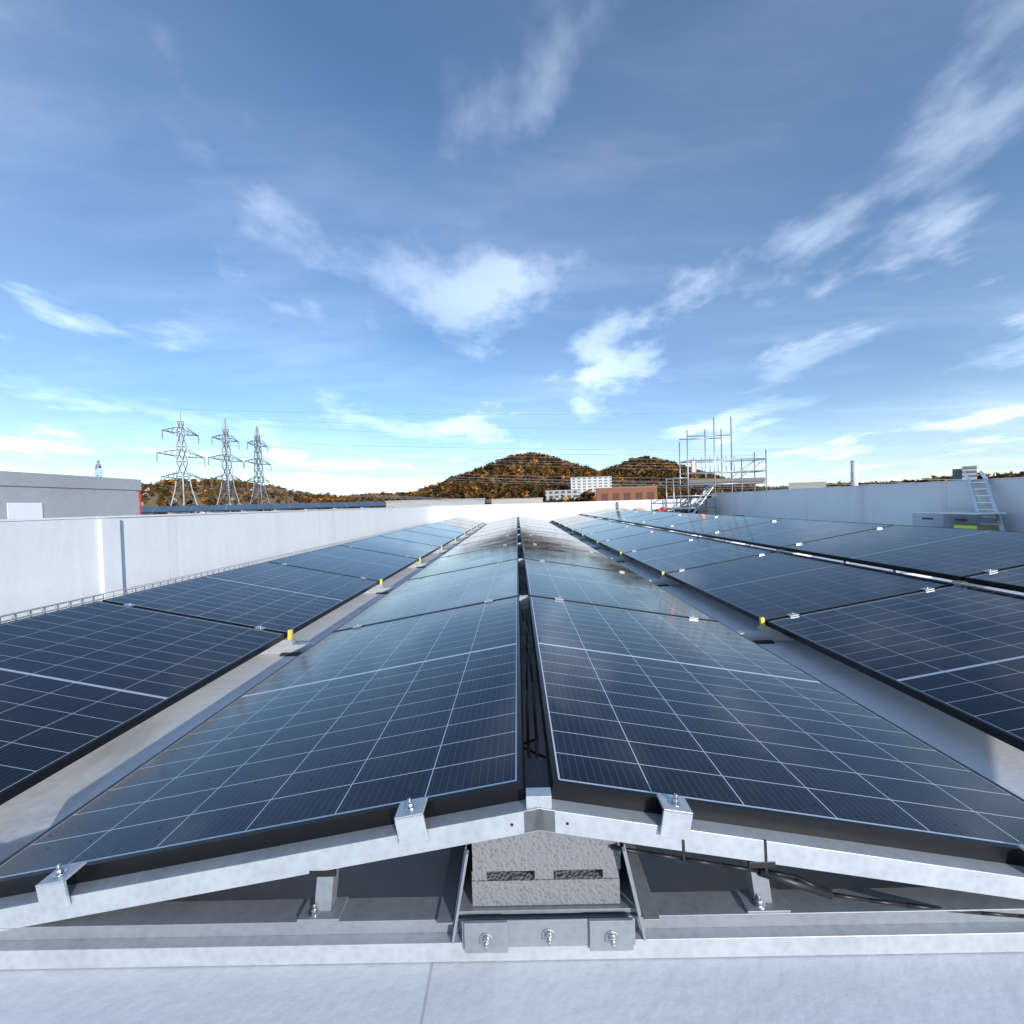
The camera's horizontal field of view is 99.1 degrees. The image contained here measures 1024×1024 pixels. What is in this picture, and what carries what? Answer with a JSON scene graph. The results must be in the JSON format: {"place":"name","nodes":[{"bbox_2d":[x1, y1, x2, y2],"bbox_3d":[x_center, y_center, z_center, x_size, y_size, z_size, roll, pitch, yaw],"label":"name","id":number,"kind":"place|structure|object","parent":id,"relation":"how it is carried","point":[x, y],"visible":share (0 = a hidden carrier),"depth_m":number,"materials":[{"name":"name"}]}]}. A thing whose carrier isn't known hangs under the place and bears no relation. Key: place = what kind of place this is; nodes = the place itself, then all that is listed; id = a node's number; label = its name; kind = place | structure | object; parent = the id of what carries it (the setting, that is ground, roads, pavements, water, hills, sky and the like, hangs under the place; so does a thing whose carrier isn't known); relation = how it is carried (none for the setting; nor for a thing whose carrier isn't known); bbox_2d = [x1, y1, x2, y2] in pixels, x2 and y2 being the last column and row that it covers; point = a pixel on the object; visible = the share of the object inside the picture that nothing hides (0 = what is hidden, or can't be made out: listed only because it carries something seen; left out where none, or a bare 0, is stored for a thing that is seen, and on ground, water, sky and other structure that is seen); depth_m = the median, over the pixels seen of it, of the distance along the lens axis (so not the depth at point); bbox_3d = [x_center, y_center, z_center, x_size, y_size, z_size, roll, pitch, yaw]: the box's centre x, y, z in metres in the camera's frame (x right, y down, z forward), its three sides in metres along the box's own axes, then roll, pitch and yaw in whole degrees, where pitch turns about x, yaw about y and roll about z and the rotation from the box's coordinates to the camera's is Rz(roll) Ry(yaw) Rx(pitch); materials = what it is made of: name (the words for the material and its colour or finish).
{"place":"outdoors","nodes":[
{"label":"outdoors","id":0,"kind":"place"},
{"bbox_2d":[139,484,252,512],"bbox_3d":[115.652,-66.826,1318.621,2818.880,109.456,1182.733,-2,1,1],"label":"trees","id":1,"kind":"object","parent":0,"point":[251,489],"depth_m":1168.04,"materials":[{"name":"beige plant"}]},
{"bbox_2d":[139,487,380,512],"bbox_3d":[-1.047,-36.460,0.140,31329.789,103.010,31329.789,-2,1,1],"label":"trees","id":2,"kind":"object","parent":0,"point":[150,501],"depth_m":1174.58,"materials":[{"name":"brown plant"}]},
{"bbox_2d":[0,471,141,518],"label":"building","id":3,"kind":"structure","parent":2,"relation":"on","point":[24,495],"depth_m":5.46,"materials":[{"name":"grey concrete"}]},
{"bbox_2d":[95,460,101,476],"bbox_3d":[-5.811,-0.597,6.140,0.072,0.252,0.070,-2,1,1],"label":"water bottle","id":4,"kind":"object","parent":3,"relation":"on","point":[98,469],"visible":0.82,"depth_m":6.12,"materials":[{"name":"blue"}]},
{"bbox_2d":[156,409,204,513],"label":"pylon","id":5,"kind":"object","parent":2,"relation":"on","point":[182,457],"visible":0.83,"depth_m":186.39,"materials":[{"name":"silver metal"}]},
{"bbox_2d":[208,419,243,511],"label":"pylon","id":6,"kind":"object","parent":2,"relation":"on","point":[225,433],"visible":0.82,"depth_m":218.46,"materials":[{"name":"silver metal"}]},
{"bbox_2d":[244,425,270,510],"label":"pylon","id":7,"kind":"object","parent":2,"relation":"on","point":[259,451],"visible":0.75,"depth_m":251.55,"materials":[{"name":"silver metal"}]},
{"bbox_2d":[142,502,393,514],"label":"neighbour roof slab","id":8,"kind":"structure","parent":2,"relation":"on","point":[249,510],"depth_m":18.62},
{"bbox_2d":[142,506,175,512],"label":"solar panel","id":9,"kind":"object","parent":8,"relation":"on","point":[161,509],"visible":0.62,"depth_m":17.35,"materials":[{"name":"blue glass"}]},
{"bbox_2d":[171,505,209,511],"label":"solar panel","id":10,"kind":"object","parent":8,"relation":"on","point":[200,508],"visible":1,"depth_m":17.84,"materials":[{"name":"blue glass"}]},
{"bbox_2d":[208,504,242,510],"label":"solar panel","id":11,"kind":"object","parent":8,"relation":"on","point":[225,507],"visible":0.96,"depth_m":18.40,"materials":[{"name":"blue glass"}]},
{"bbox_2d":[242,504,273,509],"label":"solar panel","id":12,"kind":"object","parent":8,"relation":"on","point":[258,506],"visible":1,"depth_m":18.98,"materials":[{"name":"blue glass"}]},
{"bbox_2d":[275,503,304,508],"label":"solar panel","id":13,"kind":"object","parent":8,"relation":"on","point":[290,506],"visible":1,"depth_m":19.56,"materials":[{"name":"blue glass"}]},
{"bbox_2d":[304,502,333,508],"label":"solar panel","id":14,"kind":"object","parent":8,"relation":"on","point":[318,505],"visible":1,"depth_m":20.11,"materials":[{"name":"blue glass"}]},
{"bbox_2d":[331,502,360,507],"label":"solar panel","id":15,"kind":"object","parent":8,"relation":"on","point":[343,504],"visible":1,"depth_m":20.70,"materials":[{"name":"blue glass"}]},
{"bbox_2d":[358,501,386,506],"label":"solar panel","id":16,"kind":"object","parent":8,"relation":"on","point":[372,504],"visible":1,"depth_m":21.25,"materials":[{"name":"blue glass"}]},
{"bbox_2d":[385,498,484,506],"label":"industrial hall","id":17,"kind":"structure","parent":2,"relation":"on","point":[416,503],"depth_m":254.43,"materials":[{"name":"grey"}]},
{"bbox_2d":[491,498,542,503],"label":"industrial hall","id":18,"kind":"structure","parent":2,"relation":"on","point":[520,500],"depth_m":299.34,"materials":[{"name":"beige"}]},
{"bbox_2d":[545,490,576,500],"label":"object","id":19,"kind":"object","parent":2,"relation":"on","point":[571,494],"visible":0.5,"depth_m":595.61,"materials":[{"name":"white concrete"}]},
{"bbox_2d":[141,451,1023,513],"bbox_3d":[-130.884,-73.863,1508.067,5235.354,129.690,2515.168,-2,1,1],"label":"bare woodland trees","id":20,"kind":"object","parent":2,"relation":"on","point":[655,470],"visible":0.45,"depth_m":806.34,"materials":[{"name":"brown plant"}]},
{"bbox_2d":[571,476,611,498],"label":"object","id":21,"kind":"structure","parent":2,"relation":"on","point":[586,484],"depth_m":628.80,"materials":[{"name":"grey"}]},
{"bbox_2d":[595,486,656,500],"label":"rust hall building","id":22,"kind":"structure","parent":2,"relation":"on","point":[628,493],"depth_m":501.49,"materials":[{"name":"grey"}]},
{"bbox_2d":[666,417,766,514],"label":"scaffold stair tower","id":23,"kind":"structure","parent":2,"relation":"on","point":[714,482],"depth_m":17.98,"materials":[{"name":"grey metal"}]},
{"bbox_2d":[788,482,825,488],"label":"building","id":24,"kind":"structure","parent":2,"relation":"on","point":[791,485],"depth_m":745.84,"materials":[{"name":"beige"}]},
{"bbox_2d":[850,460,857,485],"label":"white chimney","id":25,"kind":"object","parent":2,"relation":"on","point":[854,466],"visible":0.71,"depth_m":664.46,"materials":[{"name":"white metal"}]},
{"bbox_2d":[0,0,1023,496],"label":"sky","id":26,"kind":"structure","parent":0,"point":[633,215],"materials":[{"name":"blue"}]},
{"bbox_2d":[430,461,717,499],"bbox_3d":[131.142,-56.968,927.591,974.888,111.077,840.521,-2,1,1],"label":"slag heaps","id":27,"kind":"object","parent":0,"point":[524,472],"visible":0.01,"depth_m":739.09,"materials":[{"name":"brown plant"}]},
{"bbox_2d":[160,406,1023,502],"bbox_3d":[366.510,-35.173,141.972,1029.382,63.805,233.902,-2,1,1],"label":"power line conductors","id":28,"kind":"object","parent":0,"point":[371,495],"visible":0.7,"depth_m":188.56,"materials":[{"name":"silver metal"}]},
{"bbox_2d":[952,466,976,480],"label":"tower block","id":29,"kind":"structure","parent":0,"point":[972,474],"depth_m":762.74,"materials":[{"name":"white concrete"}]},
{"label":"building wall","id":30,"kind":"structure","parent":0},
{"bbox_2d":[0,522,1023,1023],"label":"roof slab","id":31,"kind":"structure","parent":30,"relation":"on","point":[932,988],"depth_m":0.79,"materials":[{"name":"grey concrete"}]},
{"bbox_2d":[0,506,430,623],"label":"parapet wall","id":32,"kind":"structure","parent":31,"relation":"on","point":[46,561],"depth_m":4.43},
{"bbox_2d":[0,522,431,621],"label":"cable tray","id":33,"kind":"object","parent":31,"relation":"on","point":[102,598],"visible":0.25,"depth_m":4.60,"materials":[{"name":"silver metal"}]},
{"bbox_2d":[0,787,1023,969],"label":"mounting frame","id":34,"kind":"object","parent":31,"relation":"on","point":[54,921],"visible":0.98,"depth_m":0.82,"materials":[{"name":"silver metal"}]},
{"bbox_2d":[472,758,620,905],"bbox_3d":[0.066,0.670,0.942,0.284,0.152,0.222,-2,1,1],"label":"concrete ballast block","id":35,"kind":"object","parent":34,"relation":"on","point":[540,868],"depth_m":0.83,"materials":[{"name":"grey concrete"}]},
{"bbox_2d":[123,510,997,655],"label":"mount frames","id":36,"kind":"object","parent":31,"relation":"on","point":[763,633],"visible":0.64,"depth_m":2.59,"materials":[{"name":"silver metal"}]},
{"bbox_2d":[0,601,285,804],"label":"solar panel","id":37,"kind":"object","parent":36,"relation":"on","point":[78,682],"visible":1,"depth_m":1.84,"materials":[{"name":"blue glass"}]},
{"bbox_2d":[102,562,378,637],"bbox_3d":[-1.894,0.625,3.480,1.134,0.032,1.722,10,1,0],"label":"solar panel","id":38,"kind":"object","parent":36,"relation":"on","point":[275,597],"visible":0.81,"depth_m":3.16,"materials":[{"name":"blue glass"}]},
{"bbox_2d":[0,596,525,897],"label":"solar panel","id":39,"kind":"object","parent":36,"relation":"on","point":[353,729],"visible":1,"depth_m":1.11,"materials":[{"name":"blue glass"}]},
{"bbox_2d":[268,545,417,583],"bbox_3d":[-1.875,0.591,5.225,1.134,0.032,1.722,10,1,0],"label":"solar panel","id":40,"kind":"object","parent":36,"relation":"on","point":[356,562],"visible":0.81,"depth_m":5.01,"materials":[{"name":"blue glass"}]},
{"bbox_2d":[341,536,439,560],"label":"solar panel","id":41,"kind":"object","parent":36,"relation":"on","point":[398,547],"visible":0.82,"depth_m":6.82,"materials":[{"name":"blue glass"}]},
{"bbox_2d":[379,530,453,547],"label":"solar panel","id":42,"kind":"object","parent":36,"relation":"on","point":[422,538],"visible":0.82,"depth_m":8.59,"materials":[{"name":"blue glass"}]},
{"bbox_2d":[333,559,519,631],"bbox_3d":[-0.504,0.603,3.464,1.134,0.033,1.722,-11,1,1],"label":"solar panel","id":43,"kind":"object","parent":36,"relation":"on","point":[449,590],"visible":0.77,"depth_m":3.15,"materials":[{"name":"blue glass"}]},
{"bbox_2d":[405,526,463,539],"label":"solar panel","id":44,"kind":"object","parent":36,"relation":"on","point":[436,532],"visible":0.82,"depth_m":10.36,"materials":[{"name":"blue glass"}]},
{"bbox_2d":[422,523,470,532],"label":"solar panel","id":45,"kind":"object","parent":36,"relation":"on","point":[448,527],"visible":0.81,"depth_m":12.13,"materials":[{"name":"blue glass"}]},
{"bbox_2d":[435,521,475,528],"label":"solar panel","id":46,"kind":"object","parent":36,"relation":"on","point":[456,524],"visible":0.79,"depth_m":13.88,"materials":[{"name":"blue glass"}]},
{"bbox_2d":[407,543,517,579],"bbox_3d":[-0.484,0.569,5.209,1.134,0.033,1.722,-11,1,1],"label":"solar panel","id":47,"kind":"object","parent":36,"relation":"on","point":[472,559],"visible":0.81,"depth_m":5.00,"materials":[{"name":"blue glass"}]},
{"bbox_2d":[444,519,480,526],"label":"solar panel","id":48,"kind":"object","parent":36,"relation":"on","point":[464,522],"visible":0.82,"depth_m":15.65,"materials":[{"name":"blue glass"}]},
{"bbox_2d":[452,517,483,523],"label":"solar panel","id":49,"kind":"object","parent":36,"relation":"on","point":[469,520],"visible":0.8,"depth_m":17.42,"materials":[{"name":"blue glass"}]},
{"bbox_2d":[439,534,517,557],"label":"solar panel","id":50,"kind":"object","parent":36,"relation":"on","point":[482,545],"visible":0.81,"depth_m":6.81,"materials":[{"name":"blue glass"}]},
{"bbox_2d":[456,529,517,545],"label":"solar panel","id":51,"kind":"object","parent":36,"relation":"on","point":[490,536],"visible":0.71,"depth_m":8.60,"materials":[{"name":"blue glass"}]},
{"bbox_2d":[468,525,517,537],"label":"solar panel","id":52,"kind":"object","parent":36,"relation":"on","point":[496,530],"visible":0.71,"depth_m":10.34,"materials":[{"name":"blue glass"}]},
{"bbox_2d":[475,522,516,532],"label":"solar panel","id":53,"kind":"object","parent":36,"relation":"on","point":[498,526],"visible":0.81,"depth_m":12.12,"materials":[{"name":"blue glass"}]},
{"bbox_2d":[481,520,516,528],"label":"solar panel","id":54,"kind":"object","parent":36,"relation":"on","point":[502,523],"visible":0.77,"depth_m":13.92,"materials":[{"name":"blue glass"}]},
{"bbox_2d":[485,518,516,525],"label":"solar panel","id":55,"kind":"object","parent":36,"relation":"on","point":[501,521],"visible":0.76,"depth_m":15.60,"materials":[{"name":"blue glass"}]},
{"bbox_2d":[488,517,516,523],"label":"solar panel","id":56,"kind":"object","parent":36,"relation":"on","point":[502,520],"visible":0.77,"depth_m":17.38,"materials":[{"name":"blue glass"}]},
{"bbox_2d":[518,517,547,521],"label":"solar panel","id":57,"kind":"object","parent":36,"relation":"on","point":[533,519],"visible":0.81,"depth_m":17.39,"materials":[{"name":"blue glass"}]},
{"bbox_2d":[519,518,550,523],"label":"solar panel","id":58,"kind":"object","parent":36,"relation":"on","point":[534,520],"visible":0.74,"depth_m":15.61,"materials":[{"name":"blue glass"}]},
{"bbox_2d":[519,520,555,526],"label":"solar panel","id":59,"kind":"object","parent":36,"relation":"on","point":[540,523],"visible":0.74,"depth_m":13.85,"materials":[{"name":"blue glass"}]},
{"bbox_2d":[519,522,560,529],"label":"solar panel","id":60,"kind":"object","parent":36,"relation":"on","point":[536,525],"visible":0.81,"depth_m":12.11,"materials":[{"name":"blue glass"}]},
{"bbox_2d":[519,525,569,534],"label":"solar panel","id":61,"kind":"object","parent":36,"relation":"on","point":[543,529],"visible":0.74,"depth_m":10.35,"materials":[{"name":"blue glass"}]},
{"bbox_2d":[520,528,581,541],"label":"solar panel","id":62,"kind":"object","parent":36,"relation":"on","point":[547,534],"visible":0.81,"depth_m":8.56,"materials":[{"name":"blue glass"}]},
{"bbox_2d":[521,534,602,553],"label":"solar panel","id":63,"kind":"object","parent":36,"relation":"on","point":[557,543],"visible":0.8,"depth_m":6.78,"materials":[{"name":"blue glass"}]},
{"bbox_2d":[552,515,582,521],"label":"solar panel","id":64,"kind":"object","parent":36,"relation":"on","point":[565,518],"visible":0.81,"depth_m":17.37,"materials":[{"name":"blue glass"}]},
{"bbox_2d":[556,516,591,523],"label":"solar panel","id":65,"kind":"object","parent":36,"relation":"on","point":[572,519],"visible":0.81,"depth_m":15.61,"materials":[{"name":"blue glass"}]},
{"bbox_2d":[522,543,636,573],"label":"solar panel","id":66,"kind":"object","parent":36,"relation":"on","point":[568,556],"visible":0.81,"depth_m":4.99,"materials":[{"name":"blue glass"}]},
{"bbox_2d":[560,517,601,526],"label":"solar panel","id":67,"kind":"object","parent":36,"relation":"on","point":[579,521],"visible":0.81,"depth_m":13.82,"materials":[{"name":"blue glass"}]},
{"bbox_2d":[566,519,615,530],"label":"solar panel","id":68,"kind":"object","parent":36,"relation":"on","point":[589,524],"visible":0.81,"depth_m":12.10,"materials":[{"name":"blue glass"}]},
{"bbox_2d":[579,508,612,514],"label":"solar panel","id":69,"kind":"object","parent":36,"relation":"on","point":[596,511],"visible":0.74,"depth_m":17.35,"materials":[{"name":"blue glass"}]},
{"bbox_2d":[574,522,631,535],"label":"solar panel","id":70,"kind":"object","parent":36,"relation":"on","point":[600,528],"visible":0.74,"depth_m":10.34,"materials":[{"name":"blue glass"}]},
{"bbox_2d":[586,509,624,516],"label":"solar panel","id":71,"kind":"object","parent":36,"relation":"on","point":[603,512],"visible":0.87,"depth_m":15.55,"materials":[{"name":"blue glass"}]},
{"bbox_2d":[594,510,641,518],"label":"solar panel","id":72,"kind":"object","parent":36,"relation":"on","point":[602,516],"visible":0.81,"depth_m":13.80,"materials":[{"name":"blue glass"}]},
{"bbox_2d":[524,559,718,621],"bbox_3d":[0.669,0.569,3.450,1.134,0.033,1.722,8,1,0],"label":"solar panel","id":73,"kind":"object","parent":36,"relation":"on","point":[596,586],"visible":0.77,"depth_m":3.13,"materials":[{"name":"blue glass"}]},
{"bbox_2d":[584,525,659,542],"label":"solar panel","id":74,"kind":"object","parent":36,"relation":"on","point":[632,530],"visible":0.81,"depth_m":8.55,"materials":[{"name":"blue glass"}]},
{"bbox_2d":[604,511,659,520],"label":"solar panel","id":75,"kind":"object","parent":36,"relation":"on","point":[626,515],"visible":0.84,"depth_m":12.04,"materials":[{"name":"blue glass"}]},
{"bbox_2d":[599,530,701,554],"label":"solar panel","id":76,"kind":"object","parent":36,"relation":"on","point":[642,541],"visible":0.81,"depth_m":6.77,"materials":[{"name":"blue glass"}]},
{"bbox_2d":[618,512,684,523],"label":"solar panel","id":77,"kind":"object","parent":36,"relation":"on","point":[646,517],"visible":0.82,"depth_m":10.31,"materials":[{"name":"blue glass"}]},
{"bbox_2d":[636,513,724,528],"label":"solar panel","id":78,"kind":"object","parent":36,"relation":"on","point":[661,523],"visible":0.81,"depth_m":8.53,"materials":[{"name":"blue glass"}]},
{"bbox_2d":[623,538,776,575],"bbox_3d":[2.081,0.493,5.179,1.134,0.032,1.722,-11,1,1],"label":"solar panel","id":79,"kind":"object","parent":36,"relation":"on","point":[685,555],"visible":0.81,"depth_m":4.97,"materials":[{"name":"blue glass"}]},
{"bbox_2d":[663,515,784,535],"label":"solar panel","id":80,"kind":"object","parent":36,"relation":"on","point":[704,527],"visible":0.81,"depth_m":6.74,"materials":[{"name":"blue glass"}]},
{"bbox_2d":[528,596,1023,865],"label":"solar panel","id":81,"kind":"object","parent":36,"relation":"on","point":[713,721],"visible":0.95,"depth_m":1.11,"materials":[{"name":"blue glass"}]},
{"bbox_2d":[706,519,893,548],"bbox_3d":[3.221,0.233,5.161,1.134,0.032,1.722,-11,1,1],"label":"solar panel","id":82,"kind":"object","parent":36,"relation":"on","point":[778,534],"visible":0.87,"depth_m":4.95,"materials":[{"name":"blue glass"}]},
{"bbox_2d":[666,551,952,624],"bbox_3d":[2.062,0.528,3.434,1.134,0.032,1.722,-11,1,1],"label":"solar panel","id":83,"kind":"object","parent":36,"relation":"on","point":[773,586],"visible":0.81,"depth_m":3.11,"materials":[{"name":"blue glass"}]},
{"bbox_2d":[767,585,1023,751],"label":"solar panel","id":84,"kind":"object","parent":36,"relation":"on","point":[956,651],"visible":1,"depth_m":1.92,"materials":[{"name":"blue glass"}]},
{"bbox_2d":[782,525,1023,580],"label":"solar panel","id":85,"kind":"object","parent":36,"relation":"on","point":[960,554],"visible":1,"depth_m":3.26,"materials":[{"name":"blue glass"}]},
{"bbox_2d":[965,566,1023,592],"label":"solar panel","id":86,"kind":"object","parent":36,"relation":"on","point":[1011,579],"visible":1,"depth_m":2.43,"materials":[{"name":"blue glass"}]},
{"bbox_2d":[431,498,714,522],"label":"parapet wall","id":87,"kind":"structure","parent":31,"relation":"on","point":[488,513],"depth_m":19.13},
{"bbox_2d":[621,508,645,510],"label":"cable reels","id":88,"kind":"object","parent":31,"relation":"on","point":[642,509],"visible":0.21,"depth_m":18.66,"materials":[{"name":"beige wood"}]},
{"bbox_2d":[656,507,707,513],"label":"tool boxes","id":89,"kind":"object","parent":31,"relation":"on","point":[662,509],"visible":0.41,"depth_m":18.57,"materials":[{"name":"red plastic"}]},
{"bbox_2d":[670,509,698,513],"bbox_3d":[7.351,0.053,18.611,1.409,0.395,0.622,-2,1,1],"label":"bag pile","id":90,"kind":"object","parent":31,"relation":"on","point":[682,510],"visible":0.34,"depth_m":18.44,"materials":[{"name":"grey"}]},
{"bbox_2d":[518,524,1023,917],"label":"dc cables","id":91,"kind":"object","parent":31,"relation":"on","point":[795,881],"visible":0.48,"depth_m":0.82,"materials":[{"name":"black plastic"}]},
{"bbox_2d":[711,477,1023,531],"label":"parapet wall","id":92,"kind":"structure","parent":31,"relation":"on","point":[895,504],"depth_m":10.44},
{"bbox_2d":[911,511,1006,530],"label":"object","id":93,"kind":"object","parent":31,"relation":"on","point":[969,520],"visible":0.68,"depth_m":7.93,"materials":[{"name":"white plastic"}]},
{"bbox_2d":[963,471,1004,530],"bbox_3d":[8.537,-0.149,7.920,0.232,1.222,1.420,-1,1,30],"label":"aluminium ladder","id":94,"kind":"object","parent":31,"relation":"on","point":[990,495],"visible":0.82,"depth_m":7.91,"materials":[{"name":"silver metal"}]}
]}

